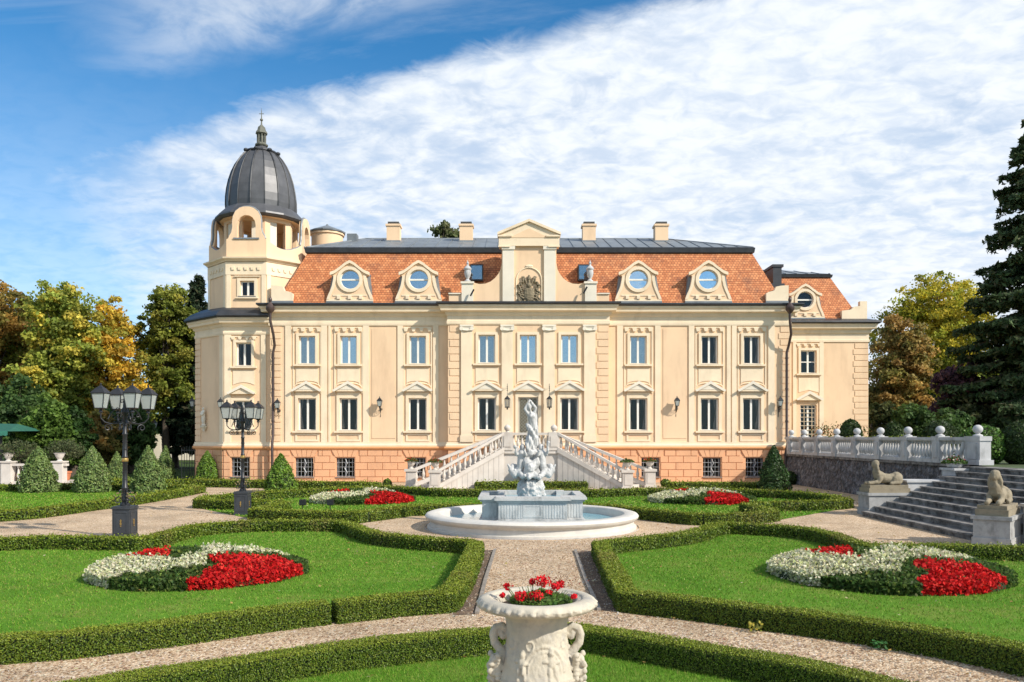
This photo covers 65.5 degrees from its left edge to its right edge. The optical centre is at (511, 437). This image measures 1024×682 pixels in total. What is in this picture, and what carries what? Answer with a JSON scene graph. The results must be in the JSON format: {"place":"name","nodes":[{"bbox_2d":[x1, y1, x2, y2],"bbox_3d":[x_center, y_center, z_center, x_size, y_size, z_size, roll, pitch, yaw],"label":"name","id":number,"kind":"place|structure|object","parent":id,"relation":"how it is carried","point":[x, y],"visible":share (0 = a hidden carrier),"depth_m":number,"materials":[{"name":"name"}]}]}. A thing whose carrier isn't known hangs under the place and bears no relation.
{"place":"outdoors","nodes":[
{"label":"outdoors","id":0,"kind":"place"},
{"bbox_2d":[0,489,142,511],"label":"lawn","id":1,"kind":"structure","parent":0,"point":[45,499],"depth_m":31.96,"materials":[{"name":"plant"}]},
{"bbox_2d":[15,446,61,492],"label":"cone tree","id":2,"kind":"object","parent":1,"relation":"on","point":[39,474],"visible":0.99,"depth_m":35.74,"materials":[{"name":"green plant"}]},
{"bbox_2d":[71,445,113,492],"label":"cone tree","id":3,"kind":"object","parent":1,"relation":"on","point":[92,473],"visible":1,"depth_m":35.74,"materials":[{"name":"green plant"}]},
{"bbox_2d":[0,481,206,521],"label":"box hedge","id":4,"kind":"object","parent":1,"relation":"on","point":[174,491],"visible":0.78,"depth_m":27.77,"materials":[{"name":"green plant"}]},
{"bbox_2d":[129,445,166,493],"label":"cone tree","id":5,"kind":"object","parent":1,"relation":"on","point":[148,474],"visible":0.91,"depth_m":35.24,"materials":[{"name":"green plant"}]},
{"bbox_2d":[2,448,193,478],"bbox_3d":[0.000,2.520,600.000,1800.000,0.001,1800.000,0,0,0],"label":"ground","id":6,"kind":"structure","parent":0,"point":[177,470],"depth_m":60.66,"materials":[{"name":"green plant"}]},
{"bbox_2d":[0,279,49,436],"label":"broadleaf tree","id":7,"kind":"object","parent":6,"relation":"on","point":[11,325],"visible":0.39,"depth_m":59.11,"materials":[{"name":"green plant"}]},
{"bbox_2d":[0,279,49,383],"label":"broadleaf tree","id":8,"kind":"object","parent":6,"relation":"on","point":[9,358],"visible":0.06,"depth_m":60.17,"materials":[{"name":"green plant"}]},
{"bbox_2d":[0,372,55,472],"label":"broadleaf tree","id":9,"kind":"object","parent":6,"relation":"on","point":[18,399],"visible":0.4,"depth_m":51.54,"materials":[{"name":"green plant"}]},
{"bbox_2d":[11,391,82,464],"bbox_3d":[-28.942,-0.192,49.942,3.745,5.436,3.492,0,0,0],"label":"broadleaf tree","id":10,"kind":"object","parent":6,"relation":"on","point":[47,421],"visible":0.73,"depth_m":49.16,"materials":[{"name":"green plant"}]},
{"bbox_2d":[1,281,118,470],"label":"broadleaf tree","id":11,"kind":"object","parent":6,"relation":"on","point":[65,322],"visible":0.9,"depth_m":56.13,"materials":[{"name":"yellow plant"}]},
{"bbox_2d":[60,405,99,476],"bbox_3d":[-28.059,0.210,50.859,3.228,4.636,3.133,0,0,0],"label":"broadleaf tree","id":12,"kind":"object","parent":6,"relation":"on","point":[81,423],"visible":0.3,"depth_m":50.64,"materials":[{"name":"green plant"}]},
{"bbox_2d":[63,295,152,416],"bbox_3d":[-30.552,-4.157,59.863,7.131,13.334,6.763,0,0,-34],"label":"broadleaf tree","id":13,"kind":"object","parent":6,"relation":"on","point":[111,379],"visible":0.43,"depth_m":58.97,"materials":[{"name":"yellow plant"}]},
{"bbox_2d":[85,409,130,467],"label":"broadleaf tree","id":14,"kind":"object","parent":6,"relation":"on","point":[107,445],"visible":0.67,"depth_m":53.36,"materials":[{"name":"green plant"}]},
{"bbox_2d":[103,400,157,472],"bbox_3d":[-26.858,-0.285,56.157,3.804,5.618,3.970,0,0,0],"label":"broadleaf tree","id":15,"kind":"object","parent":6,"relation":"on","point":[139,441],"visible":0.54,"depth_m":55.33,"materials":[{"name":"green plant"}]},
{"bbox_2d":[130,283,197,452],"bbox_3d":[-26.884,-4.736,62.255,5.974,14.490,5.932,0,0,0],"label":"broadleaf tree","id":16,"kind":"object","parent":6,"relation":"on","point":[163,347],"visible":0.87,"depth_m":61.08,"materials":[{"name":"green plant"}]},
{"bbox_2d":[151,407,179,467],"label":"broadleaf tree","id":17,"kind":"object","parent":6,"relation":"on","point":[174,459],"visible":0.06,"depth_m":65.70,"materials":[{"name":"green plant"}]},
{"bbox_2d":[160,274,207,456],"bbox_3d":[-25.402,-5.359,63.933,5.734,15.717,5.656,0,0,0],"label":"spruce tree","id":18,"kind":"object","parent":6,"relation":"on","point":[180,421],"visible":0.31,"depth_m":62.53,"materials":[{"name":"green plant"}]},
{"bbox_2d":[194,450,218,480],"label":"cone tree","id":19,"kind":"object","parent":6,"relation":"on","point":[206,467],"visible":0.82,"depth_m":44.53,"materials":[{"name":"green plant"}]},
{"bbox_2d":[427,220,459,237],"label":"broadleaf tree","id":20,"kind":"object","parent":6,"relation":"on","point":[443,229],"visible":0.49,"depth_m":63.52,"materials":[{"name":"green plant"}]},
{"bbox_2d":[184,108,881,481],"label":"palace","id":21,"kind":"structure","parent":6,"relation":"on","point":[328,336],"depth_m":44.40,"materials":[{"name":"paint"}]},
{"bbox_2d":[181,446,195,477],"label":"iron gate","id":22,"kind":"structure","parent":21,"relation":"attached to","point":[189,450],"depth_m":46.49,"materials":[{"name":"black metal"}]},
{"bbox_2d":[294,458,313,477],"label":"cellar window","id":23,"kind":"structure","parent":21,"relation":"in","point":[301,462],"depth_m":44.41,"materials":[{"name":"white wood"}]},
{"bbox_2d":[300,336,314,362],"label":"window","id":24,"kind":"structure","parent":21,"relation":"in","point":[307,343],"depth_m":44.75,"materials":[{"name":"blue glass"}]},
{"bbox_2d":[299,398,315,429],"bbox_3d":[-11.421,-1.265,44.545,1.080,1.860,0.490,0,0,0],"label":"window","id":25,"kind":"structure","parent":21,"relation":"in","point":[301,427],"depth_m":44.54,"materials":[{"name":"white wood"}]},
{"bbox_2d":[335,458,354,477],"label":"cellar window","id":26,"kind":"structure","parent":21,"relation":"in","point":[345,462],"depth_m":44.41,"materials":[{"name":"white wood"}]},
{"bbox_2d":[340,398,356,429],"bbox_3d":[-9.113,-1.265,44.545,1.080,1.860,0.490,0,0,0],"label":"window","id":27,"kind":"structure","parent":21,"relation":"in","point":[342,426],"depth_m":44.54,"materials":[{"name":"white wood"}]},
{"bbox_2d":[341,336,356,362],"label":"window","id":28,"kind":"structure","parent":21,"relation":"in","point":[348,343],"depth_m":44.75,"materials":[{"name":"blue glass"}]},
{"bbox_2d":[410,336,425,362],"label":"window","id":29,"kind":"structure","parent":21,"relation":"in","point":[417,344],"depth_m":44.75,"materials":[{"name":"blue glass"}]},
{"bbox_2d":[409,398,426,429],"bbox_3d":[-5.259,-1.265,44.455,1.080,1.860,0.310,0,0,0],"label":"window","id":30,"kind":"structure","parent":21,"relation":"in","point":[410,399],"depth_m":44.54,"materials":[{"name":"white wood"}]},
{"bbox_2d":[479,335,494,362],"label":"window","id":31,"kind":"structure","parent":21,"relation":"in","point":[486,342],"depth_m":44.25,"materials":[{"name":"blue glass"}]},
{"bbox_2d":[478,398,495,429],"bbox_3d":[-1.388,-1.265,44.045,1.080,1.860,0.490,0,0,0],"label":"window","id":32,"kind":"structure","parent":21,"relation":"in","point":[479,399],"depth_m":44.04,"materials":[{"name":"white wood"}]},
{"bbox_2d":[520,335,535,362],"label":"window","id":33,"kind":"structure","parent":21,"relation":"in","point":[527,342],"depth_m":44.25,"materials":[{"name":"blue glass"}]},
{"bbox_2d":[518,397,537,441],"bbox_3d":[0.894,-0.860,44.028,1.120,2.730,0.163,0,0,0],"label":"entrance door","id":34,"kind":"structure","parent":21,"relation":"in","point":[519,398],"depth_m":43.95,"materials":[{"name":"white wood"}]},
{"bbox_2d":[560,398,577,429],"bbox_3d":[3.167,-1.265,44.045,1.080,1.860,0.490,0,0,0],"label":"window","id":35,"kind":"structure","parent":21,"relation":"in","point":[561,399],"depth_m":44.04,"materials":[{"name":"white wood"}]},
{"bbox_2d":[561,335,577,362],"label":"window","id":36,"kind":"structure","parent":21,"relation":"in","point":[569,343],"depth_m":44.23,"materials":[{"name":"blue glass"}]},
{"bbox_2d":[630,336,645,362],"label":"window","id":37,"kind":"structure","parent":21,"relation":"in","point":[637,344],"depth_m":44.75,"materials":[{"name":"blue glass"}]},
{"bbox_2d":[629,398,646,429],"bbox_3d":[7.043,-1.265,44.545,1.080,1.860,0.490,0,0,0],"label":"window","id":38,"kind":"structure","parent":21,"relation":"in","point":[644,427],"depth_m":44.54,"materials":[{"name":"white wood"}]},
{"bbox_2d":[701,336,716,362],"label":"window","id":39,"kind":"structure","parent":21,"relation":"in","point":[714,337],"depth_m":44.54,"materials":[{"name":"white wood"}]},
{"bbox_2d":[701,398,717,429],"bbox_3d":[11.017,-1.265,44.545,1.080,1.860,0.490,0,0,0],"label":"window","id":40,"kind":"structure","parent":21,"relation":"in","point":[715,400],"depth_m":44.54,"materials":[{"name":"white wood"}]},
{"bbox_2d":[702,458,721,477],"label":"cellar window","id":41,"kind":"structure","parent":21,"relation":"in","point":[711,461],"depth_m":44.41,"materials":[{"name":"white wood"}]},
{"bbox_2d":[744,336,758,362],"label":"window","id":42,"kind":"structure","parent":21,"relation":"in","point":[756,337],"depth_m":44.54,"materials":[{"name":"white wood"}]},
{"bbox_2d":[743,398,759,429],"bbox_3d":[13.372,-1.265,44.545,1.080,1.860,0.490,0,0,0],"label":"window","id":43,"kind":"structure","parent":21,"relation":"in","point":[757,400],"depth_m":44.54,"materials":[{"name":"white wood"}]},
{"bbox_2d":[745,458,762,477],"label":"cellar window","id":44,"kind":"structure","parent":21,"relation":"in","point":[754,462],"depth_m":44.41,"materials":[{"name":"white wood"}]},
{"bbox_2d":[800,405,815,436],"bbox_3d":[18.809,-0.630,50.648,1.060,2.870,0.124,0,0,0],"label":"terrace door","id":45,"kind":"structure","parent":21,"relation":"in","point":[807,408],"depth_m":50.64,"materials":[{"name":"white wood"}]},
{"bbox_2d":[800,351,817,373],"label":"window","id":46,"kind":"structure","parent":21,"relation":"in","point":[807,362],"depth_m":50.64,"materials":[{"name":"white wood"}]},
{"bbox_2d":[154,434,193,459],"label":"distant house","id":47,"kind":"structure","parent":0,"point":[158,450],"depth_m":88.00,"materials":[{"name":"ceramic"}]},
{"bbox_2d":[0,532,459,635],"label":"lawn","id":48,"kind":"structure","parent":0,"point":[114,616],"depth_m":12.96,"materials":[{"name":"green plant"}]},
{"bbox_2d":[0,598,331,664],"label":"box hedge","id":49,"kind":"object","parent":48,"relation":"on","point":[21,647],"visible":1,"depth_m":9.44,"materials":[{"name":"green plant"}]},
{"bbox_2d":[82,540,309,591],"bbox_3d":[-5.676,2.218,14.368,3.954,0.640,3.161,0,0,0],"label":"flower bed","id":50,"kind":"object","parent":48,"relation":"on","point":[203,567],"visible":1,"depth_m":13.50,"materials":[{"name":"multicoloured plant"}]},
{"bbox_2d":[0,517,484,624],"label":"box hedge","id":51,"kind":"object","parent":48,"relation":"on","point":[452,593],"visible":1,"depth_m":17.49,"materials":[{"name":"green plant"}]},
{"bbox_2d":[0,482,1023,681],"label":"gravel path","id":52,"kind":"structure","parent":0,"point":[851,522],"depth_m":11.05,"materials":[{"name":"beige gravel"}]},
{"bbox_2d":[90,383,157,535],"bbox_3d":[-9.690,0.580,19.936,1.172,3.840,1.173,0,0,0],"label":"lamp post","id":53,"kind":"object","parent":52,"relation":"on","point":[125,512],"visible":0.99,"depth_m":19.83,"materials":[{"name":"black metal"}]},
{"bbox_2d":[220,400,263,514],"bbox_3d":[-8.716,0.647,25.773,1.125,3.706,1.125,0,0,0],"label":"lamp post","id":54,"kind":"object","parent":52,"relation":"on","point":[242,500],"visible":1,"depth_m":25.60,"materials":[{"name":"black metal"}]},
{"bbox_2d":[110,476,380,488],"bbox_3d":[-13.359,2.244,39.402,14.911,0.598,1.401,0,0,11],"label":"box hedge","id":55,"kind":"object","parent":52,"relation":"on","point":[230,483],"visible":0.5,"depth_m":39.37,"materials":[{"name":"green plant"}]},
{"bbox_2d":[263,453,298,490],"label":"cone tree","id":56,"kind":"object","parent":52,"relation":"on","point":[281,475],"visible":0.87,"depth_m":36.08,"materials":[{"name":"green plant"}]},
{"bbox_2d":[453,550,492,614],"bbox_3d":[-0.571,2.495,14.414,0.339,0.001,6.521,0,0,2],"label":"soil strip","id":57,"kind":"object","parent":52,"relation":"on","point":[474,600],"visible":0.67,"depth_m":12.81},
{"bbox_2d":[475,548,495,613],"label":"kerb","id":58,"kind":"structure","parent":52,"relation":"on","point":[477,609],"depth_m":14.01,"materials":[{"name":"stone"}]},
{"bbox_2d":[404,424,656,488],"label":"entrance stairs","id":59,"kind":"structure","parent":52,"relation":"on","point":[491,464],"depth_m":39.39,"materials":[{"name":"stone"}]},
{"bbox_2d":[474,478,588,488],"bbox_3d":[0.954,2.272,38.872,5.663,0.533,0.818,0,0,0],"label":"box hedge","id":60,"kind":"object","parent":52,"relation":"on","point":[554,484],"visible":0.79,"depth_m":38.72,"materials":[{"name":"green plant"}]},
{"bbox_2d":[425,490,638,539],"bbox_3d":[0.550,2.035,22.400,5.978,0.931,5.978,0,0,0],"label":"fountain","id":61,"kind":"object","parent":52,"relation":"on","point":[550,515],"visible":0.99,"depth_m":21.02,"materials":[{"name":"stone"}]},
{"bbox_2d":[507,399,555,495],"bbox_3d":[0.549,0.429,22.310,1.023,3.001,0.942,0,0,42],"label":"fountain statue","id":62,"kind":"object","parent":61,"relation":"on","point":[531,468],"visible":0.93,"depth_m":22.20,"materials":[{"name":"white stone"}]},
{"bbox_2d":[574,549,600,610],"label":"kerb","id":63,"kind":"structure","parent":52,"relation":"on","point":[590,590],"depth_m":13.86,"materials":[{"name":"stone"}]},
{"bbox_2d":[577,551,616,610],"bbox_3d":[1.549,2.495,14.465,0.488,0.001,6.162,0,0,2],"label":"soil strip","id":64,"kind":"object","parent":52,"relation":"on","point":[605,599],"visible":0.5,"depth_m":13.69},
{"bbox_2d":[666,479,757,489],"bbox_3d":[9.578,2.241,37.729,4.581,0.602,0.727,0,0,5],"label":"box hedge","id":65,"kind":"object","parent":52,"relation":"on","point":[726,484],"visible":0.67,"depth_m":37.55,"materials":[{"name":"green plant"}]},
{"bbox_2d":[756,444,792,490],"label":"cone tree","id":66,"kind":"object","parent":52,"relation":"on","point":[773,474],"visible":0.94,"depth_m":36.33,"materials":[{"name":"green plant"}]},
{"bbox_2d":[786,454,981,494],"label":"terrace wall","id":67,"kind":"structure","parent":52,"relation":"on","point":[849,475],"depth_m":36.06,"materials":[{"name":"stone"}]},
{"bbox_2d":[785,425,993,464],"bbox_3d":[15.300,0.242,34.935,0.480,1.316,18.530,0,0,0],"label":"terrace balustrade","id":68,"kind":"object","parent":67,"relation":"on","point":[975,449],"visible":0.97,"depth_m":31.31,"materials":[{"name":"white stone"}]},
{"bbox_2d":[856,460,911,514],"bbox_3d":[12.050,1.613,25.750,1.461,1.775,0.827,0,0,-2],"label":"sphinx statue","id":69,"kind":"object","parent":52,"relation":"on","point":[872,493],"visible":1,"depth_m":25.47,"materials":[{"name":"stone"}]},
{"bbox_2d":[861,466,1023,543],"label":"garden steps","id":70,"kind":"structure","parent":52,"relation":"on","point":[948,501],"depth_m":23.29,"materials":[{"name":"stone"}]},
{"bbox_2d":[940,454,967,467],"bbox_3d":[14.495,0.769,26.098,0.805,0.461,0.778,0,0,0],"label":"planter","id":71,"kind":"object","parent":70,"relation":"on","point":[952,461],"visible":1,"depth_m":25.94,"materials":[{"name":"green plant"}]},
{"bbox_2d":[970,470,1022,546],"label":"sphinx statue","id":72,"kind":"object","parent":52,"relation":"on","point":[997,516],"visible":0.99,"depth_m":18.21,"materials":[{"name":"stone"}]},
{"bbox_2d":[0,0,1023,413],"label":"sky","id":73,"kind":"structure","parent":0,"point":[866,144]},
{"bbox_2d":[280,652,748,681],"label":"lawn","id":74,"kind":"structure","parent":0,"point":[342,677],"depth_m":8.40,"materials":[{"name":"green plant"}]},
{"bbox_2d":[51,621,917,681],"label":"box hedge","id":75,"kind":"object","parent":74,"relation":"on","point":[391,649],"visible":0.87,"depth_m":8.36,"materials":[{"name":"green plant"}]},
{"bbox_2d":[476,570,597,681],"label":"stone urn","id":76,"kind":"object","parent":74,"relation":"on","point":[537,630],"visible":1,"depth_m":5.34,"materials":[{"name":"stone"}]},
{"bbox_2d":[206,495,834,519],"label":"lawn","id":77,"kind":"structure","parent":0,"point":[359,507],"depth_m":28.31,"materials":[{"name":"green plant"}]},
{"bbox_2d":[309,486,415,504],"bbox_3d":[-5.805,2.223,31.024,4.123,0.666,3.690,0,0,0],"label":"flower bed","id":78,"kind":"object","parent":77,"relation":"on","point":[366,496],"visible":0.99,"depth_m":29.90,"materials":[{"name":"red plant"}]},
{"bbox_2d":[246,499,780,524],"bbox_3d":[0.003,2.278,24.785,16.183,0.500,4.089,0,0,3],"label":"box hedge","id":79,"kind":"object","parent":77,"relation":"on","point":[755,512],"visible":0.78,"depth_m":23.63,"materials":[{"name":"green plant"}]},
{"bbox_2d":[5,488,1023,681],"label":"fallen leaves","id":80,"kind":"object","parent":77,"relation":"on","point":[510,579],"visible":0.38,"depth_m":15.16,"materials":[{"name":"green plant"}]},
{"bbox_2d":[191,483,854,511],"bbox_3d":[0.362,2.272,31.139,23.622,0.538,9.413,0,0,0],"label":"box hedge","id":81,"kind":"object","parent":77,"relation":"on","point":[812,500],"visible":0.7,"depth_m":32.33,"materials":[{"name":"green plant"}]},
{"bbox_2d":[647,486,756,504],"bbox_3d":[7.374,2.230,31.076,4.188,0.659,3.712,0,0,0],"label":"flower bed","id":82,"kind":"object","parent":77,"relation":"on","point":[701,495],"visible":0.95,"depth_m":29.89,"materials":[{"name":"multicoloured plant"}]},
{"bbox_2d":[616,534,1023,642],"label":"lawn","id":83,"kind":"structure","parent":0,"point":[919,603],"depth_m":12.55,"materials":[{"name":"green plant"}]},
{"bbox_2d":[591,520,1023,676],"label":"box hedge","id":84,"kind":"object","parent":83,"relation":"on","point":[626,595],"visible":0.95,"depth_m":10.67,"materials":[{"name":"green plant"}]},
{"bbox_2d":[765,541,1018,596],"bbox_3d":[6.745,2.216,14.237,4.246,0.647,3.609,0,0,0],"label":"flower bed","id":85,"kind":"object","parent":83,"relation":"on","point":[900,570],"visible":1,"depth_m":13.26,"materials":[{"name":"multicoloured plant"}]},
{"bbox_2d":[797,456,1023,468],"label":"terrace","id":86,"kind":"structure","parent":0,"point":[1003,463],"depth_m":26.66,"materials":[{"name":"grey stone"}]},
{"bbox_2d":[838,418,862,436],"bbox_3d":[17.023,0.020,40.005,1.222,1.980,1.220,0,0,0],"label":"round shrub","id":87,"kind":"object","parent":86,"relation":"on","point":[848,427],"visible":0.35,"depth_m":39.70,"materials":[{"name":"green plant"}]},
{"bbox_2d":[868,401,895,436],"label":"broadleaf tree","id":88,"kind":"object","parent":86,"relation":"on","point":[878,415],"visible":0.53,"depth_m":51.61,"materials":[{"name":"green plant"}]},
{"bbox_2d":[882,421,905,436],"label":"round shrub","id":89,"kind":"object","parent":86,"relation":"on","point":[894,428],"visible":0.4,"depth_m":35.71,"materials":[{"name":"green plant"}]},
{"bbox_2d":[868,313,942,418],"bbox_3d":[30.985,-4.509,63.551,6.327,10.922,5.719,0,0,25],"label":"broadleaf tree","id":90,"kind":"object","parent":86,"relation":"on","point":[901,371],"visible":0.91,"depth_m":62.88,"materials":[{"name":"brown plant"}]},
{"bbox_2d":[889,403,935,436],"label":"broadleaf tree","id":91,"kind":"object","parent":86,"relation":"on","point":[914,417],"visible":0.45,"depth_m":49.12,"materials":[{"name":"green plant"}]},
{"bbox_2d":[868,270,1001,400],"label":"broadleaf tree","id":92,"kind":"object","parent":86,"relation":"on","point":[943,318],"visible":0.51,"depth_m":72.86,"materials":[{"name":"yellow plant"}]},
{"bbox_2d":[921,420,959,436],"bbox_3d":[17.213,0.141,31.998,1.465,1.719,1.442,0,0,0],"label":"round shrub","id":93,"kind":"object","parent":86,"relation":"on","point":[930,431],"visible":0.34,"depth_m":31.69,"materials":[{"name":"green plant"}]},
{"bbox_2d":[921,407,975,434],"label":"broadleaf tree","id":94,"kind":"object","parent":86,"relation":"on","point":[958,419],"visible":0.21,"depth_m":46.47,"materials":[{"name":"green plant"}]},
{"bbox_2d":[927,361,996,414],"bbox_3d":[31.022,-2.169,54.911,5.161,6.262,4.042,0,0,37],"label":"broadleaf tree","id":95,"kind":"object","parent":86,"relation":"on","point":[948,375],"visible":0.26,"depth_m":54.57,"materials":[{"name":"purple plant"}]},
{"bbox_2d":[955,402,1000,428],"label":"broadleaf tree","id":96,"kind":"object","parent":86,"relation":"on","point":[981,414],"visible":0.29,"depth_m":50.89,"materials":[{"name":"green plant"}]},
{"bbox_2d":[936,119,1023,429],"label":"spruce tree","id":97,"kind":"object","parent":86,"relation":"on","point":[1000,289],"visible":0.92,"depth_m":51.62,"materials":[{"name":"green plant"}]},
{"bbox_2d":[955,424,1006,463],"bbox_3d":[16.801,0.244,28.511,1.779,1.495,1.822,0,0,0],"label":"round shrub","id":98,"kind":"object","parent":86,"relation":"on","point":[998,450],"visible":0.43,"depth_m":27.90,"materials":[{"name":"green plant"}]},
{"bbox_2d":[1000,420,1023,463],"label":"round shrub","id":99,"kind":"object","parent":86,"relation":"on","point":[1013,432],"visible":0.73,"depth_m":27.66,"materials":[{"name":"green plant"}]},
{"label":"paving","id":100,"kind":"structure","parent":0,"visible":0},
{"bbox_2d":[0,439,36,480],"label":"potted tree","id":101,"kind":"object","parent":100,"relation":"on","point":[24,453],"visible":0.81,"depth_m":42.98,"materials":[{"name":"green plant"}]},
{"bbox_2d":[0,424,38,460],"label":"garden canopy","id":102,"kind":"object","parent":100,"relation":"on","point":[5,429],"visible":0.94,"depth_m":46.97,"materials":[{"name":"green fabric"}]},
{"bbox_2d":[0,453,68,483],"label":"garden balustrade","id":103,"kind":"object","parent":100,"relation":"on","point":[8,465],"visible":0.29,"depth_m":42.40,"materials":[{"name":"stone"}]},
{"bbox_2d":[43,439,85,479],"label":"potted tree","id":104,"kind":"object","parent":100,"relation":"on","point":[70,451],"visible":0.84,"depth_m":45.91,"materials":[{"name":"green plant"}]},
{"bbox_2d":[108,451,122,478],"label":"cone tree","id":105,"kind":"object","parent":100,"relation":"on","point":[115,466],"visible":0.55,"depth_m":46.35,"materials":[{"name":"green plant"}]},
{"bbox_2d":[158,445,176,478],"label":"cone tree","id":106,"kind":"object","parent":100,"relation":"on","point":[166,463],"visible":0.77,"depth_m":46.89,"materials":[{"name":"green plant"}]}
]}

